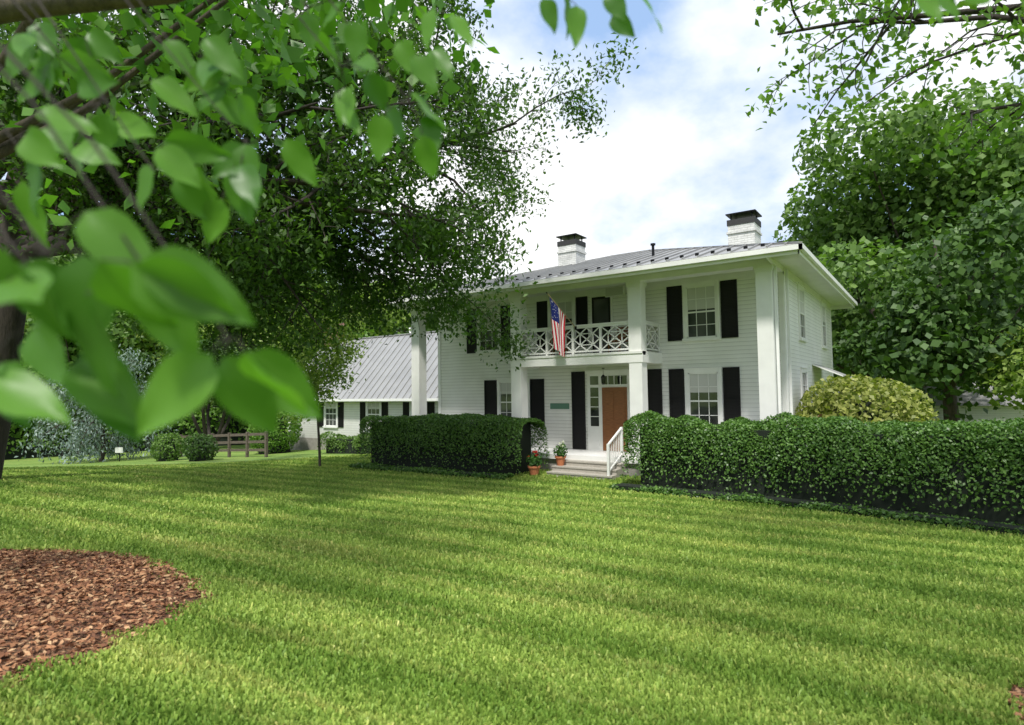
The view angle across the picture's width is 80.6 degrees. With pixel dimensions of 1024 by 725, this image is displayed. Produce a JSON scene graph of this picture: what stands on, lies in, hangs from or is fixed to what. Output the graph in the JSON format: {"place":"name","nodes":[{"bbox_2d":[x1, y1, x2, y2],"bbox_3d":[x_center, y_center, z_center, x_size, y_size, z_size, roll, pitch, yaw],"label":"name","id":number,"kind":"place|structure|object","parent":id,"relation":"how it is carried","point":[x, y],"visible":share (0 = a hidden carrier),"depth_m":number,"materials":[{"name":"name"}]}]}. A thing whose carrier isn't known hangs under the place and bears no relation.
{"place":"outdoors","nodes":[
{"label":"outdoors","id":0,"kind":"place"},
{"bbox_2d":[0,0,184,24],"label":"dogwood limb wood","id":1,"kind":"object","parent":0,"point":[10,11],"visible":0.91,"depth_m":2.47,"materials":[{"name":"brown plant"}]},
{"bbox_2d":[0,407,1023,724],"bbox_3d":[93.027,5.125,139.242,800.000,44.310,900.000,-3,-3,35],"label":"lawn","id":2,"kind":"structure","parent":0,"point":[218,457],"depth_m":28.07,"materials":[{"name":"green plant"}]},
{"bbox_2d":[20,258,75,386],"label":"tree","id":3,"kind":"object","parent":2,"relation":"on","point":[36,373],"depth_m":45.10,"materials":[{"name":"green plant"}]},
{"bbox_2d":[20,321,78,405],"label":"tree","id":4,"kind":"object","parent":2,"relation":"on","point":[26,326],"depth_m":45.93,"materials":[{"name":"green plant"}]},
{"bbox_2d":[22,314,139,412],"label":"tree","id":5,"kind":"object","parent":2,"relation":"on","point":[30,325],"depth_m":44.52,"materials":[{"name":"green plant"}]},
{"bbox_2d":[13,344,184,463],"bbox_3d":[-22.156,2.518,33.397,7.957,6.730,8.708,-3,-3,35],"label":"weeping cedar tree","id":6,"kind":"object","parent":2,"relation":"on","point":[91,449],"depth_m":31.61,"materials":[{"name":"green plant"}]},
{"bbox_2d":[0,547,212,686],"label":"mulch bed","id":7,"kind":"object","parent":2,"relation":"on","point":[6,568],"visible":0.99,"depth_m":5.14,"materials":[{"name":"brown wood"}]},
{"bbox_2d":[63,317,158,381],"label":"tree","id":8,"kind":"object","parent":2,"relation":"on","point":[127,355],"depth_m":47.36,"materials":[{"name":"green plant"}]},
{"bbox_2d":[30,233,199,391],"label":"tree","id":9,"kind":"object","parent":2,"relation":"on","point":[124,325],"depth_m":44.80,"materials":[{"name":"green plant"}]},
{"bbox_2d":[115,447,122,460],"bbox_3d":[-20.675,4.889,31.754,0.400,0.840,0.064,-1,-3,0],"label":"yard sign","id":10,"kind":"object","parent":2,"relation":"on","point":[119,450],"visible":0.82,"depth_m":31.73,"materials":[{"name":"white metal"}]},
{"bbox_2d":[5,403,286,459],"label":"understory shrubs","id":11,"kind":"object","parent":2,"relation":"on","point":[29,454],"depth_m":45.57,"materials":[{"name":"green plant"}]},
{"bbox_2d":[109,323,223,404],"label":"tree","id":12,"kind":"object","parent":2,"relation":"on","point":[153,340],"depth_m":46.02,"materials":[{"name":"green plant"}]},
{"bbox_2d":[150,432,185,460],"bbox_3d":[-17.307,4.244,30.295,1.800,1.476,1.622,-3,-3,35],"label":"shrub","id":13,"kind":"object","parent":2,"relation":"on","point":[168,437],"depth_m":29.97,"materials":[{"name":"green plant"}]},
{"bbox_2d":[128,332,259,448],"bbox_3d":[-20.369,2.058,41.068,10.890,8.089,9.440,-3,-3,35],"label":"tree","id":14,"kind":"object","parent":2,"relation":"on","point":[218,357],"depth_m":39.76,"materials":[{"name":"green plant"}]},
{"bbox_2d":[181,432,218,460],"bbox_3d":[-14.929,4.052,28.913,1.763,1.408,1.581,-3,-3,35],"label":"shrub","id":15,"kind":"object","parent":2,"relation":"on","point":[187,449],"depth_m":28.58,"materials":[{"name":"green plant"}]},
{"bbox_2d":[180,431,267,456],"bbox_3d":[-15.086,4.327,31.247,7.927,1.730,0.122,-3,-3,34],"label":"wooden fence","id":16,"kind":"object","parent":2,"relation":"on","point":[229,442],"visible":0.55,"depth_m":30.14,"materials":[{"name":"brown wood"}]},
{"bbox_2d":[0,0,499,251],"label":"dogwood tree","id":17,"kind":"object","parent":2,"relation":"on","point":[282,74],"depth_m":5.67,"materials":[{"name":"green plant"}]},
{"bbox_2d":[208,304,300,403],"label":"tree","id":18,"kind":"object","parent":2,"relation":"on","point":[246,345],"depth_m":50.60,"materials":[{"name":"green plant"}]},
{"bbox_2d":[247,411,302,453],"bbox_3d":[-12.877,3.603,32.743,2.969,2.696,2.784,-3,-3,35],"label":"shrub","id":19,"kind":"object","parent":2,"relation":"on","point":[291,440],"depth_m":32.10,"materials":[{"name":"green plant"}]},
{"bbox_2d":[211,230,360,368],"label":"tree","id":20,"kind":"object","parent":2,"relation":"on","point":[282,297],"depth_m":51.24,"materials":[{"name":"green plant"}]},
{"bbox_2d":[257,275,381,465],"bbox_3d":[-7.057,0.375,22.166,4.556,7.135,4.642,-3,-3,35],"label":"young tree","id":21,"kind":"object","parent":2,"relation":"on","point":[317,380],"depth_m":21.76,"materials":[{"name":"green plant"}]},
{"bbox_2d":[0,0,645,478],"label":"tree","id":22,"kind":"object","parent":2,"relation":"on","point":[431,249],"depth_m":13.06,"materials":[{"name":"green plant"}]},
{"bbox_2d":[272,316,376,348],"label":"tree","id":23,"kind":"object","parent":2,"relation":"on","point":[360,335],"visible":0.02,"depth_m":55.73,"materials":[{"name":"green plant"}]},
{"bbox_2d":[265,270,410,338],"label":"tree","id":24,"kind":"object","parent":2,"relation":"on","point":[391,322],"visible":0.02,"depth_m":59.18,"materials":[{"name":"green plant"}]},
{"bbox_2d":[316,431,370,453],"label":"shrubs","id":25,"kind":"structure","parent":2,"relation":"on","point":[341,436],"depth_m":28.95,"materials":[{"name":"green plant"}]},
{"bbox_2d":[288,321,437,449],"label":"house wing","id":26,"kind":"structure","parent":2,"relation":"on","point":[385,372],"depth_m":32.22,"materials":[{"name":"grey metal"}]},
{"bbox_2d":[364,281,442,334],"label":"tree","id":27,"kind":"object","parent":2,"relation":"on","point":[407,328],"depth_m":78.95,"materials":[{"name":"green plant"}]},
{"bbox_2d":[348,462,513,479],"bbox_3d":[-2.891,3.550,19.879,6.714,0.262,0.696,-3,-3,32],"label":"ivy ground cover","id":28,"kind":"object","parent":2,"relation":"on","point":[370,465],"depth_m":19.56,"materials":[{"name":"green plant"}]},
{"bbox_2d":[359,413,549,474],"bbox_3d":[-2.224,2.731,21.034,7.104,1.958,2.475,-3,-3,35],"label":"hedge","id":29,"kind":"object","parent":2,"relation":"on","point":[452,421],"depth_m":19.94,"materials":[{"name":"green plant"}]},
{"bbox_2d":[0,0,1023,443],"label":"dogwood","id":30,"kind":"object","parent":2,"relation":"on","point":[168,296],"depth_m":0.70,"materials":[{"name":"green plant"}]},
{"bbox_2d":[528,465,540,475],"bbox_3d":[0.701,3.432,19.092,0.400,0.330,0.410,-3,-3,35],"label":"flower pot","id":31,"kind":"object","parent":2,"relation":"on","point":[534,470],"visible":0.73,"depth_m":18.96,"materials":[{"name":"ceramic"}]},
{"bbox_2d":[526,453,541,465],"bbox_3d":[0.701,3.110,19.118,0.545,0.506,0.534,-3,-3,35],"label":"potted plant","id":32,"kind":"object","parent":31,"relation":"in","point":[533,460],"visible":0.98,"depth_m":19.05,"materials":[{"name":"green plant"}]},
{"bbox_2d":[385,209,857,479],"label":"house","id":33,"kind":"structure","parent":2,"relation":"on","point":[738,325],"depth_m":19.89,"materials":[{"name":"white paint"}]},
{"bbox_2d":[555,456,565,465],"bbox_3d":[1.565,3.170,19.475,0.358,0.300,0.367,-3,-3,35],"label":"flower pot","id":34,"kind":"object","parent":33,"relation":"on","point":[560,461],"visible":0.93,"depth_m":19.36,"materials":[{"name":"ceramic"}]},
{"bbox_2d":[553,443,567,456],"bbox_3d":[1.555,2.869,19.487,0.478,0.538,0.475,-3,-3,35],"label":"potted plant","id":35,"kind":"object","parent":34,"relation":"on","point":[561,452],"depth_m":19.41,"materials":[{"name":"green plant"}]},
{"bbox_2d":[546,292,576,329],"bbox_3d":[1.640,-1.686,19.780,0.095,1.188,1.230,-5,-5,58],"label":"flag pole","id":36,"kind":"object","parent":33,"relation":"on","point":[575,327],"visible":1,"depth_m":19.81,"materials":[{"name":"grey metal"}]},
{"bbox_2d":[549,297,565,356],"bbox_3d":[1.495,-1.166,19.677,0.140,2.015,0.663,-5,-5,60],"label":"flag","id":37,"kind":"object","parent":36,"relation":"attached to","point":[558,316],"visible":1,"depth_m":19.66,"materials":[{"name":"multicoloured fabric"}]},
{"bbox_2d":[550,326,628,354],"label":"balcony chairs","id":38,"kind":"object","parent":33,"relation":"on","point":[613,341],"visible":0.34,"depth_m":20.21,"materials":[{"name":"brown wood"}]},
{"bbox_2d":[601,368,605,383],"bbox_3d":[3.071,0.461,20.297,0.178,0.550,0.170,-3,-3,35],"label":"porch lantern","id":39,"kind":"object","parent":33,"relation":"attached to","point":[603,378],"visible":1,"depth_m":20.23,"materials":[{"name":"black metal"}]},
{"bbox_2d":[606,427,623,475],"bbox_3d":[3.148,2.771,18.396,0.070,1.550,1.030,-3,-3,35],"label":"step handrail","id":40,"kind":"object","parent":33,"relation":"attached to","point":[619,432],"visible":0.95,"depth_m":18.34,"materials":[{"name":"white paint"}]},
{"bbox_2d":[608,483,1023,536],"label":"ivy ground cover","id":41,"kind":"object","parent":2,"relation":"on","point":[748,499],"depth_m":12.59,"materials":[{"name":"green plant"}]},
{"bbox_2d":[620,410,1023,525],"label":"hedge","id":42,"kind":"object","parent":2,"relation":"on","point":[839,425],"depth_m":13.03,"materials":[{"name":"green plant"}]},
{"bbox_2d":[812,243,881,377],"bbox_3d":[20.128,-1.826,41.572,9.688,13.135,11.122,-3,-3,35],"label":"tree","id":43,"kind":"object","parent":2,"relation":"on","point":[835,259],"visible":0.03,"depth_m":38.87,"materials":[{"name":"green plant"}]},
{"bbox_2d":[794,374,938,425],"bbox_3d":[10.540,1.906,18.117,3.907,3.197,3.918,-3,-3,35],"label":"shrub","id":44,"kind":"object","parent":2,"relation":"on","point":[899,403],"depth_m":17.24,"materials":[{"name":"plant"}]},
{"bbox_2d":[772,75,1023,387],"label":"tree","id":45,"kind":"object","parent":2,"relation":"on","point":[912,135],"depth_m":36.85,"materials":[{"name":"green plant"}]},
{"bbox_2d":[816,235,1000,394],"bbox_3d":[19.341,-1.226,31.854,11.488,11.029,10.392,-3,-3,35],"label":"tree","id":46,"kind":"object","parent":2,"relation":"on","point":[866,275],"depth_m":30.06,"materials":[{"name":"green plant"}]},
{"bbox_2d":[832,187,1023,421],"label":"tree","id":47,"kind":"object","parent":2,"relation":"on","point":[909,323],"depth_m":24.93,"materials":[{"name":"green plant"}]},
{"bbox_2d":[844,145,1023,326],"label":"tree","id":48,"kind":"object","parent":2,"relation":"on","point":[944,202],"depth_m":36.80,"materials":[{"name":"green plant"}]},
{"bbox_2d":[896,225,1023,355],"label":"tree","id":49,"kind":"object","parent":2,"relation":"on","point":[925,244],"depth_m":33.93,"materials":[{"name":"green plant"}]},
{"bbox_2d":[922,379,1023,422],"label":"neighbour outbuilding","id":50,"kind":"structure","parent":2,"relation":"on","point":[978,412],"depth_m":31.19,"materials":[{"name":"white paint"}]},
{"bbox_2d":[973,326,1023,415],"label":"tree","id":51,"kind":"object","parent":2,"relation":"on","point":[1006,388],"visible":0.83,"depth_m":23.56,"materials":[{"name":"green plant"}]},
{"bbox_2d":[1007,676,1023,720],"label":"mulch bed","id":52,"kind":"object","parent":2,"relation":"on","point":[1015,693],"visible":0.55,"depth_m":3.73,"materials":[{"name":"brown wood"}]},
{"bbox_2d":[0,0,1023,388],"label":"sky","id":53,"kind":"structure","parent":0,"point":[680,152],"materials":[{"name":"white"}]},
{"bbox_2d":[745,0,1023,191],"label":"tree","id":54,"kind":"object","parent":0,"point":[964,138],"depth_m":8.11,"materials":[{"name":"green plant"}]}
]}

